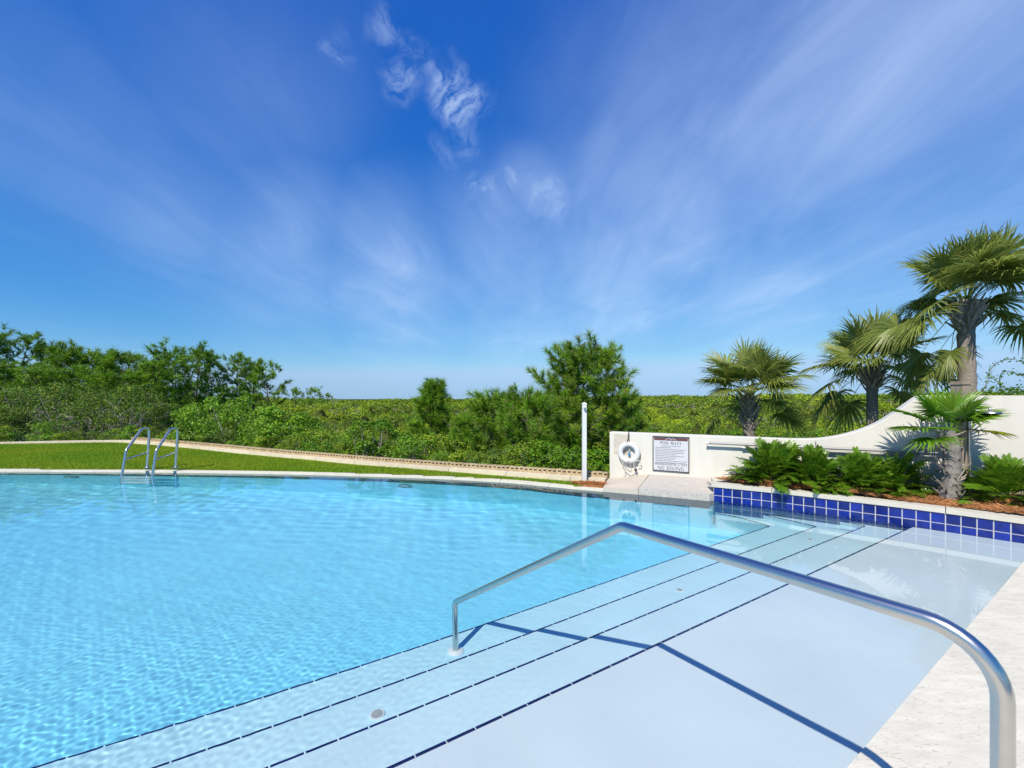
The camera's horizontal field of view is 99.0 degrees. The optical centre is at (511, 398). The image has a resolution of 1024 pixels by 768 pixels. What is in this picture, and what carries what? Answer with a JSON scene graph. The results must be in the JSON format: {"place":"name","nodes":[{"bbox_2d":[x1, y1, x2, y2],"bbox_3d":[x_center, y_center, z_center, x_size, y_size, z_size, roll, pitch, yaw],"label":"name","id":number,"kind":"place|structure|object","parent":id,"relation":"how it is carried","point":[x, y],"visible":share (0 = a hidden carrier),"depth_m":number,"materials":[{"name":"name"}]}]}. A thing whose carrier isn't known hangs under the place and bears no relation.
{"place":"outdoors","nodes":[
{"label":"outdoors","id":0,"kind":"place"},
{"bbox_2d":[1,399,519,459],"bbox_3d":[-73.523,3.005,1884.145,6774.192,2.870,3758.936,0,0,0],"label":"ground","id":1,"kind":"structure","parent":0,"point":[77,427],"depth_m":59.24,"materials":[{"name":"green plant"}]},
{"bbox_2d":[0,425,15,441],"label":"wild bush","id":2,"kind":"object","parent":1,"relation":"on","point":[4,427],"visible":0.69,"depth_m":14.33,"materials":[{"name":"green plant"}]},
{"bbox_2d":[0,354,20,420],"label":"pine tree","id":3,"kind":"object","parent":1,"relation":"on","point":[1,378],"visible":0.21,"depth_m":20.79,"materials":[{"name":"green plant"}]},
{"bbox_2d":[0,322,25,400],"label":"tree","id":4,"kind":"object","parent":1,"relation":"on","point":[3,335],"visible":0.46,"depth_m":23.48,"materials":[{"name":"green plant"}]},
{"bbox_2d":[0,359,28,426],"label":"pine tree","id":5,"kind":"object","parent":1,"relation":"on","point":[9,366],"visible":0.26,"depth_m":21.33,"materials":[{"name":"green plant"}]},
{"bbox_2d":[0,430,34,441],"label":"wild bush","id":6,"kind":"object","parent":1,"relation":"on","point":[12,434],"visible":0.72,"depth_m":14.40,"materials":[{"name":"green plant"}]},
{"bbox_2d":[0,330,47,468],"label":"tree","id":7,"kind":"object","parent":1,"relation":"on","point":[27,341],"visible":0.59,"depth_m":24.15,"materials":[{"name":"green plant"}]},
{"bbox_2d":[0,402,47,441],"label":"scrub oak","id":8,"kind":"object","parent":1,"relation":"on","point":[3,414],"visible":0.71,"depth_m":17.57,"materials":[{"name":"green plant"}]},
{"bbox_2d":[0,385,63,440],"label":"scrub oak","id":9,"kind":"object","parent":1,"relation":"on","point":[15,395],"visible":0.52,"depth_m":18.08,"materials":[{"name":"green plant"}]},
{"bbox_2d":[0,362,66,468],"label":"pine tree","id":10,"kind":"object","parent":1,"relation":"on","point":[37,374],"visible":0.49,"depth_m":20.77,"materials":[{"name":"green plant"}]},
{"bbox_2d":[28,339,63,468],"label":"pine tree","id":11,"kind":"object","parent":1,"relation":"on","point":[37,353],"visible":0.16,"depth_m":24.81,"materials":[{"name":"green plant"}]},
{"bbox_2d":[19,363,77,431],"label":"pine tree","id":12,"kind":"object","parent":1,"relation":"on","point":[57,374],"visible":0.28,"depth_m":21.77,"materials":[{"name":"green plant"}]},
{"bbox_2d":[24,421,81,440],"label":"wild bush","id":13,"kind":"object","parent":1,"relation":"on","point":[43,435],"visible":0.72,"depth_m":14.57,"materials":[{"name":"green plant"}]},
{"bbox_2d":[17,381,106,439],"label":"scrub oak","id":14,"kind":"object","parent":1,"relation":"on","point":[58,404],"visible":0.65,"depth_m":17.66,"materials":[{"name":"green plant"}]},
{"bbox_2d":[33,337,96,438],"bbox_3d":[-24.766,0.334,24.168,3.054,7.805,2.889,0,0,38],"label":"tree","id":15,"kind":"object","parent":1,"relation":"on","point":[54,352],"visible":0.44,"depth_m":23.76,"materials":[{"name":"green plant"}]},
{"bbox_2d":[45,432,86,440],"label":"wild bush","id":16,"kind":"object","parent":1,"relation":"on","point":[59,434],"visible":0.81,"depth_m":14.52,"materials":[{"name":"green plant"}]},
{"bbox_2d":[55,363,108,438],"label":"tree","id":17,"kind":"object","parent":1,"relation":"on","point":[78,373],"visible":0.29,"depth_m":22.35,"materials":[{"name":"green plant"}]},
{"bbox_2d":[67,430,114,440],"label":"wild bush","id":18,"kind":"object","parent":1,"relation":"on","point":[91,433],"visible":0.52,"depth_m":14.94,"materials":[{"name":"green plant"}]},
{"bbox_2d":[53,387,129,439],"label":"scrub oak","id":19,"kind":"object","parent":1,"relation":"on","point":[84,421],"visible":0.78,"depth_m":17.31,"materials":[{"name":"green plant"}]},
{"bbox_2d":[63,345,119,437],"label":"tree","id":20,"kind":"object","parent":1,"relation":"on","point":[85,359],"visible":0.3,"depth_m":24.57,"materials":[{"name":"green plant"}]},
{"bbox_2d":[73,368,126,439],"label":"pine tree","id":21,"kind":"object","parent":1,"relation":"on","point":[95,383],"visible":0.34,"depth_m":21.72,"materials":[{"name":"green plant"}]},
{"bbox_2d":[95,428,133,439],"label":"wild bush","id":22,"kind":"object","parent":1,"relation":"on","point":[113,437],"visible":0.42,"depth_m":15.04,"materials":[{"name":"green plant"}]},
{"bbox_2d":[90,346,159,426],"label":"broadleaf tree","id":23,"kind":"object","parent":1,"relation":"on","point":[122,358],"visible":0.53,"depth_m":21.45,"materials":[{"name":"green plant"}]},
{"bbox_2d":[103,424,155,439],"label":"wild bush","id":24,"kind":"object","parent":1,"relation":"on","point":[130,429],"visible":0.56,"depth_m":14.76,"materials":[{"name":"green plant"}]},
{"bbox_2d":[94,383,173,435],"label":"scrub oak","id":25,"kind":"object","parent":1,"relation":"on","point":[133,414],"visible":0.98,"depth_m":16.98,"materials":[{"name":"green plant"}]},
{"bbox_2d":[109,354,184,437],"bbox_3d":[-17.753,0.691,21.641,2.984,6.002,2.790,0,0,-14],"label":"broadleaf tree","id":26,"kind":"object","parent":1,"relation":"on","point":[159,374],"visible":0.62,"depth_m":21.47,"materials":[{"name":"green plant"}]},
{"bbox_2d":[136,402,179,437],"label":"scrub oak","id":27,"kind":"object","parent":1,"relation":"on","point":[168,424],"visible":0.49,"depth_m":18.42,"materials":[{"name":"green plant"}]},
{"bbox_2d":[134,426,185,439],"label":"wild bush","id":28,"kind":"object","parent":1,"relation":"on","point":[152,429],"visible":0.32,"depth_m":14.67,"materials":[{"name":"green plant"}]},
{"bbox_2d":[132,334,212,424],"bbox_3d":[-17.755,0.330,23.026,3.288,7.314,3.460,0,0,4],"label":"broadleaf tree","id":29,"kind":"object","parent":1,"relation":"on","point":[180,358],"visible":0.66,"depth_m":22.89,"materials":[{"name":"green plant"}]},
{"bbox_2d":[164,423,213,442],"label":"round shrub","id":30,"kind":"object","parent":1,"relation":"on","point":[173,436],"visible":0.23,"depth_m":14.02,"materials":[{"name":"green plant"}]},
{"bbox_2d":[173,340,217,422],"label":"pine tree","id":31,"kind":"object","parent":1,"relation":"on","point":[197,351],"visible":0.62,"depth_m":24.76,"materials":[{"name":"green plant"}]},
{"bbox_2d":[189,348,234,431],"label":"pine tree","id":32,"kind":"object","parent":1,"relation":"on","point":[215,374],"visible":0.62,"depth_m":25.93,"materials":[{"name":"green plant"}]},
{"bbox_2d":[194,432,241,443],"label":"wild bush","id":33,"kind":"object","parent":1,"relation":"on","point":[198,437],"visible":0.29,"depth_m":13.41,"materials":[{"name":"green plant"}]},
{"bbox_2d":[198,431,238,443],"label":"wild bush","id":34,"kind":"object","parent":1,"relation":"on","point":[211,438],"visible":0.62,"depth_m":13.08,"materials":[{"name":"green plant"}]},
{"bbox_2d":[207,383,239,427],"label":"pine tree","id":35,"kind":"object","parent":1,"relation":"on","point":[232,387],"visible":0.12,"depth_m":32.14,"materials":[{"name":"green plant"}]},
{"bbox_2d":[168,394,282,443],"bbox_3d":[-9.223,1.102,14.613,3.552,2.499,3.412,0,0,-30],"label":"round shrub","id":36,"kind":"object","parent":1,"relation":"on","point":[184,416],"visible":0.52,"depth_m":14.09,"materials":[{"name":"green plant"}]},
{"bbox_2d":[215,350,256,431],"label":"pine tree","id":37,"kind":"object","parent":1,"relation":"on","point":[237,361],"visible":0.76,"depth_m":26.74,"materials":[{"name":"green plant"}]},
{"bbox_2d":[231,354,270,415],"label":"pine tree","id":38,"kind":"object","parent":1,"relation":"on","point":[244,376],"visible":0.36,"depth_m":27.93,"materials":[{"name":"green plant"}]},
{"bbox_2d":[244,356,291,408],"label":"tree","id":39,"kind":"object","parent":1,"relation":"on","point":[258,369],"visible":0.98,"depth_m":26.48,"materials":[{"name":"green plant"}]},
{"bbox_2d":[250,435,287,447],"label":"wild bush","id":40,"kind":"object","parent":1,"relation":"on","point":[263,440],"visible":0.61,"depth_m":11.98,"materials":[{"name":"green plant"}]},
{"bbox_2d":[225,405,328,451],"bbox_3d":[-6.865,1.221,13.144,2.722,2.040,2.305,0,0,10],"label":"round shrub","id":41,"kind":"object","parent":1,"relation":"on","point":[273,426],"visible":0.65,"depth_m":13.00,"materials":[{"name":"green plant"}]},
{"bbox_2d":[273,431,314,450],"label":"wild bush","id":42,"kind":"object","parent":1,"relation":"on","point":[286,446],"visible":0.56,"depth_m":11.40,"materials":[{"name":"green plant"}]},
{"bbox_2d":[284,387,304,410],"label":"tree","id":43,"kind":"object","parent":1,"relation":"on","point":[296,392],"visible":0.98,"depth_m":61.60,"materials":[{"name":"green plant"}]},
{"bbox_2d":[296,441,325,451],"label":"wild bush","id":44,"kind":"object","parent":1,"relation":"on","point":[311,447],"visible":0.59,"depth_m":11.10,"materials":[{"name":"green plant"}]},
{"bbox_2d":[305,385,324,405],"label":"tree","id":45,"kind":"object","parent":1,"relation":"on","point":[311,390],"visible":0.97,"depth_m":63.60,"materials":[{"name":"green plant"}]},
{"bbox_2d":[296,430,338,452],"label":"thicket bush","id":46,"kind":"object","parent":1,"relation":"on","point":[321,433],"visible":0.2,"depth_m":12.23,"materials":[{"name":"green plant"}]},
{"bbox_2d":[319,424,357,439],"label":"thicket bush","id":47,"kind":"object","parent":1,"relation":"on","point":[330,429],"visible":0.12,"depth_m":19.50,"materials":[{"name":"green plant"}]},
{"bbox_2d":[319,436,364,454],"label":"wild bush","id":48,"kind":"object","parent":1,"relation":"on","point":[336,440],"visible":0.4,"depth_m":10.95,"materials":[{"name":"green plant"}]},
{"bbox_2d":[332,437,378,455],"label":"wild bush","id":49,"kind":"object","parent":1,"relation":"on","point":[347,446],"visible":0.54,"depth_m":10.67,"materials":[{"name":"green plant"}]},
{"bbox_2d":[339,418,407,456],"bbox_3d":[-3.285,1.168,10.374,1.703,1.422,1.018,0,0,0],"label":"sumac shrub","id":50,"kind":"object","parent":1,"relation":"on","point":[381,424],"visible":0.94,"depth_m":10.31,"materials":[{"name":"green plant"}]},
{"bbox_2d":[385,435,440,460],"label":"wild bush","id":51,"kind":"object","parent":1,"relation":"on","point":[405,451],"visible":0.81,"depth_m":9.91,"materials":[{"name":"green plant"}]},
{"bbox_2d":[403,375,461,449],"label":"pine tree","id":52,"kind":"object","parent":1,"relation":"on","point":[432,395],"visible":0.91,"depth_m":14.06,"materials":[{"name":"green plant"}]},
{"bbox_2d":[420,452,455,461],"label":"wild bush","id":53,"kind":"object","parent":1,"relation":"on","point":[442,457],"visible":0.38,"depth_m":9.61,"materials":[{"name":"green plant"}]},
{"bbox_2d":[411,432,469,461],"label":"thicket bush","id":54,"kind":"object","parent":1,"relation":"on","point":[432,440],"visible":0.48,"depth_m":10.89,"materials":[{"name":"green plant"}]},
{"bbox_2d":[442,408,481,459],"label":"pine tree","id":55,"kind":"object","parent":1,"relation":"on","point":[461,421],"visible":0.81,"depth_m":11.37,"materials":[{"name":"green plant"}]},
{"bbox_2d":[446,449,494,464],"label":"wild bush","id":56,"kind":"object","parent":1,"relation":"on","point":[457,456],"visible":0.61,"depth_m":9.28,"materials":[{"name":"green plant"}]},
{"bbox_2d":[457,384,524,456],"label":"pine tree","id":57,"kind":"object","parent":1,"relation":"on","point":[480,408],"visible":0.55,"depth_m":12.64,"materials":[{"name":"green plant"}]},
{"bbox_2d":[466,447,524,464],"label":"wild bush","id":58,"kind":"object","parent":1,"relation":"on","point":[495,453],"visible":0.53,"depth_m":9.15,"materials":[{"name":"green plant"}]},
{"bbox_2d":[99,398,898,437],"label":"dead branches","id":59,"kind":"object","parent":1,"relation":"on","point":[886,413],"visible":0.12,"depth_m":44.57,"materials":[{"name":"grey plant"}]},
{"bbox_2d":[493,439,549,467],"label":"wild bush","id":60,"kind":"object","parent":1,"relation":"on","point":[511,461],"visible":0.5,"depth_m":8.79,"materials":[{"name":"green plant"}]},
{"bbox_2d":[27,391,1023,469],"bbox_3d":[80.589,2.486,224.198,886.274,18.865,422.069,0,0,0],"label":"scrub forest","id":61,"kind":"object","parent":1,"relation":"on","point":[363,406],"visible":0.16,"depth_m":51.10,"materials":[{"name":"green plant"}]},
{"bbox_2d":[492,382,566,467],"bbox_3d":[0.319,0.961,9.873,1.892,2.743,1.857,0,0,-43],"label":"pine tree","id":62,"kind":"object","parent":1,"relation":"on","point":[533,405],"visible":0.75,"depth_m":9.65,"materials":[{"name":"green plant"}]},
{"bbox_2d":[516,439,577,468],"bbox_3d":[0.761,1.334,8.888,1.205,1.056,1.252,0,0,-14],"label":"wild bush","id":63,"kind":"object","parent":1,"relation":"on","point":[547,445],"visible":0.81,"depth_m":8.77,"materials":[{"name":"green plant"}]},
{"bbox_2d":[548,444,591,470],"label":"undergrowth bush","id":64,"kind":"object","parent":1,"relation":"on","point":[576,456],"visible":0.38,"depth_m":9.06,"materials":[{"name":"green plant"}]},
{"bbox_2d":[559,458,598,469],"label":"wild bush","id":65,"kind":"object","parent":1,"relation":"on","point":[580,465],"visible":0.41,"depth_m":8.62,"materials":[{"name":"green plant"}]},
{"bbox_2d":[521,326,645,465],"bbox_3d":[1.745,0.684,11.444,3.421,5.111,3.125,0,0,-12],"label":"pine tree","id":66,"kind":"object","parent":1,"relation":"on","point":[597,359],"visible":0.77,"depth_m":10.86,"materials":[{"name":"green plant"}]},
{"bbox_2d":[587,448,609,475],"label":"undergrowth bush","id":67,"kind":"object","parent":1,"relation":"on","point":[599,456],"visible":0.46,"depth_m":8.86,"materials":[{"name":"green plant"}]},
{"bbox_2d":[587,442,609,470],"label":"thicket bush","id":68,"kind":"object","parent":1,"relation":"on","point":[599,444],"visible":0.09,"depth_m":10.54,"materials":[{"name":"green plant"}]},
{"bbox_2d":[590,465,609,477],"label":"wild bush","id":69,"kind":"object","parent":1,"relation":"on","point":[598,468],"visible":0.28,"depth_m":8.17,"materials":[{"name":"green plant"}]},
{"bbox_2d":[600,387,652,451],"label":"pine tree","id":70,"kind":"object","parent":1,"relation":"on","point":[642,425],"visible":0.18,"depth_m":11.64,"materials":[{"name":"green plant"}]},
{"bbox_2d":[655,422,688,433],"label":"thicket bush","id":71,"kind":"object","parent":1,"relation":"on","point":[676,427],"visible":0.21,"depth_m":19.90,"materials":[{"name":"green plant"}]},
{"bbox_2d":[694,334,818,437],"bbox_3d":[6.563,0.231,11.869,3.033,4.129,3.262,0,0,31],"label":"palm tree","id":72,"kind":"object","parent":1,"relation":"on","point":[755,362],"visible":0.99,"depth_m":11.84,"materials":[{"name":"green plant"}]},
{"bbox_2d":[755,427,788,437],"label":"thicket bush","id":73,"kind":"object","parent":1,"relation":"on","point":[758,434],"visible":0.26,"depth_m":17.31,"materials":[{"name":"green plant"}]},
{"bbox_2d":[610,395,1023,515],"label":"garden wall","id":74,"kind":"structure","parent":1,"relation":"on","point":[707,460],"depth_m":5.89,"materials":[{"name":"white paint"}]},
{"bbox_2d":[618,432,640,476],"bbox_3d":[1.967,0.956,7.325,0.395,0.796,0.102,0,0,28],"label":"life ring","id":75,"kind":"object","parent":74,"relation":"hanging from","point":[629,444],"visible":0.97,"depth_m":7.30,"materials":[{"name":"white plastic"}]},
{"bbox_2d":[653,436,688,472],"bbox_3d":[2.562,0.896,7.063,0.561,0.565,0.021,0,0,28],"label":"pool sign","id":76,"kind":"object","parent":74,"relation":"attached to","point":[670,454],"visible":1,"depth_m":7.06,"materials":[{"name":"white plastic"}]},
{"bbox_2d":[742,446,935,456],"bbox_3d":[4.407,0.732,6.036,2.174,0.033,0.033,0,0,28],"label":"pool pole","id":77,"kind":"object","parent":74,"relation":"attached to","point":[892,454],"visible":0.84,"depth_m":5.79,"materials":[{"name":"white metal"}]},
{"bbox_2d":[796,307,956,437],"bbox_3d":[9.403,-0.045,11.584,3.826,4.814,3.528,0,0,0],"label":"palm tree","id":78,"kind":"object","parent":1,"relation":"on","point":[871,376],"visible":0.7,"depth_m":11.60,"materials":[{"name":"green plant"}]},
{"bbox_2d":[845,221,1023,405],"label":"palm tree","id":79,"kind":"object","parent":1,"relation":"on","point":[997,258],"visible":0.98,"depth_m":9.48,"materials":[{"name":"green plant"}]},
{"bbox_2d":[941,357,1023,394],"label":"climbing vine","id":80,"kind":"object","parent":1,"relation":"on","point":[1013,389],"visible":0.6,"depth_m":8.14,"materials":[{"name":"green plant"}]},
{"bbox_2d":[0,442,595,485],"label":"lawn","id":81,"kind":"structure","parent":0,"point":[426,474],"depth_m":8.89,"materials":[{"name":"green plant"}]},
{"bbox_2d":[0,440,606,481],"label":"kerb","id":82,"kind":"structure","parent":81,"relation":"on","point":[484,471],"depth_m":9.30,"materials":[{"name":"beige concrete"}]},
{"bbox_2d":[131,437,607,479],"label":"block wall","id":83,"kind":"structure","parent":81,"relation":"on","point":[573,472],"depth_m":9.05,"materials":[{"name":"beige concrete"}]},
{"bbox_2d":[581,402,586,480],"bbox_3d":[1.215,0.734,7.332,0.080,1.352,0.137,0,0,0],"label":"white post","id":84,"kind":"object","parent":81,"relation":"on","point":[584,440],"visible":0.98,"depth_m":7.33,"materials":[{"name":"plastic"}]},
{"bbox_2d":[571,480,606,487],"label":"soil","id":85,"kind":"structure","parent":81,"relation":"on","point":[594,485],"depth_m":7.02,"materials":[{"name":"brown soil"}]},
{"bbox_2d":[565,480,606,484],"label":"bark mulch","id":86,"kind":"object","parent":85,"relation":"on","point":[591,482],"visible":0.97,"depth_m":7.14,"materials":[{"name":"brown wood"}]},
{"bbox_2d":[0,472,1023,767],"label":"pool water","id":87,"kind":"structure","parent":0,"point":[214,620],"depth_m":2.79,"materials":[{"name":"blue liquid"}]},
{"bbox_2d":[0,0,1023,468],"label":"sky","id":88,"kind":"structure","parent":0,"point":[364,199],"materials":[{"name":"blue"}]},
{"bbox_2d":[603,474,1023,767],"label":"pool deck","id":89,"kind":"structure","parent":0,"point":[939,717],"depth_m":2.09,"materials":[{"name":"concrete"}]},
{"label":"pool basin","id":90,"kind":"structure","parent":0,"visible":0},
{"bbox_2d":[0,469,602,491],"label":"pool coping","id":91,"kind":"object","parent":90,"relation":"on","point":[339,474],"visible":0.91,"depth_m":8.27,"materials":[{"name":"beige concrete"}]},
{"bbox_2d":[120,427,178,475],"bbox_3d":[-7.005,1.484,8.472,0.680,1.831,0.689,0,0,0],"label":"pool ladder","id":92,"kind":"object","parent":91,"relation":"attached to","point":[147,453],"visible":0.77,"depth_m":8.52,"materials":[{"name":"metal"}]},
{"bbox_2d":[452,522,1015,767],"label":"stair handrail","id":93,"kind":"object","parent":90,"relation":"on","point":[1002,715],"visible":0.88,"depth_m":1.17,"materials":[{"name":"metal"}]},
{"bbox_2d":[707,476,1023,542],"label":"planter","id":94,"kind":"object","parent":90,"relation":"on","point":[1001,526],"visible":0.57,"depth_m":5.15,"materials":[{"name":"tile"}]},
{"bbox_2d":[715,475,1023,513],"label":"mulch bed","id":95,"kind":"object","parent":94,"relation":"in","point":[997,510],"visible":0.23,"depth_m":5.08,"materials":[{"name":"brown plant"}]},
{"bbox_2d":[725,436,821,494],"bbox_3d":[3.641,0.950,6.122,1.222,0.822,1.194,0,0,44],"label":"coontie plant","id":96,"kind":"object","parent":95,"relation":"on","point":[772,454],"visible":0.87,"depth_m":6.03,"materials":[{"name":"green plant"}]},
{"bbox_2d":[766,441,865,495],"bbox_3d":[4.045,0.970,5.887,1.102,0.813,0.989,0,0,27],"label":"coontie plant","id":97,"kind":"object","parent":95,"relation":"on","point":[814,464],"visible":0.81,"depth_m":5.76,"materials":[{"name":"green plant"}]},
{"bbox_2d":[810,446,909,500],"bbox_3d":[4.407,0.981,5.663,1.108,0.713,0.975,0,0,27],"label":"coontie plant","id":98,"kind":"object","parent":95,"relation":"on","point":[856,462],"visible":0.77,"depth_m":5.54,"materials":[{"name":"green plant"}]},
{"bbox_2d":[851,451,939,501],"bbox_3d":[4.815,0.972,5.549,1.072,0.626,0.905,0,0,0],"label":"coontie plant","id":99,"kind":"object","parent":95,"relation":"on","point":[898,465],"visible":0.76,"depth_m":5.45,"materials":[{"name":"green plant"}]},
{"bbox_2d":[885,388,1017,499],"bbox_3d":[5.125,0.531,5.241,1.325,1.369,0.947,0,0,0],"label":"windmill palm","id":100,"kind":"object","parent":95,"relation":"on","point":[948,444],"visible":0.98,"depth_m":5.10,"materials":[{"name":"green plant"}]},
{"bbox_2d":[949,381,1002,496],"bbox_3d":[5.481,0.495,5.159,0.218,1.410,0.488,0,0,0],"label":"outdoor shower","id":101,"kind":"object","parent":95,"relation":"on","point":[957,386],"visible":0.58,"depth_m":5.26,"materials":[{"name":"grey metal"}]},
{"bbox_2d":[960,452,1023,508],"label":"coontie plant","id":102,"kind":"object","parent":95,"relation":"on","point":[1002,476],"visible":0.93,"depth_m":4.93,"materials":[{"name":"green plant"}]},
{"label":"pole bracket","id":103,"kind":"object","parent":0,"visible":0},
{"bbox_2d":[706,441,939,453],"bbox_3d":[4.190,0.685,6.134,2.690,0.045,0.045,0,0,28],"label":"pool pole","id":104,"kind":"object","parent":103,"relation":"attached to","point":[840,448],"visible":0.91,"depth_m":5.92,"materials":[{"name":"white metal"}]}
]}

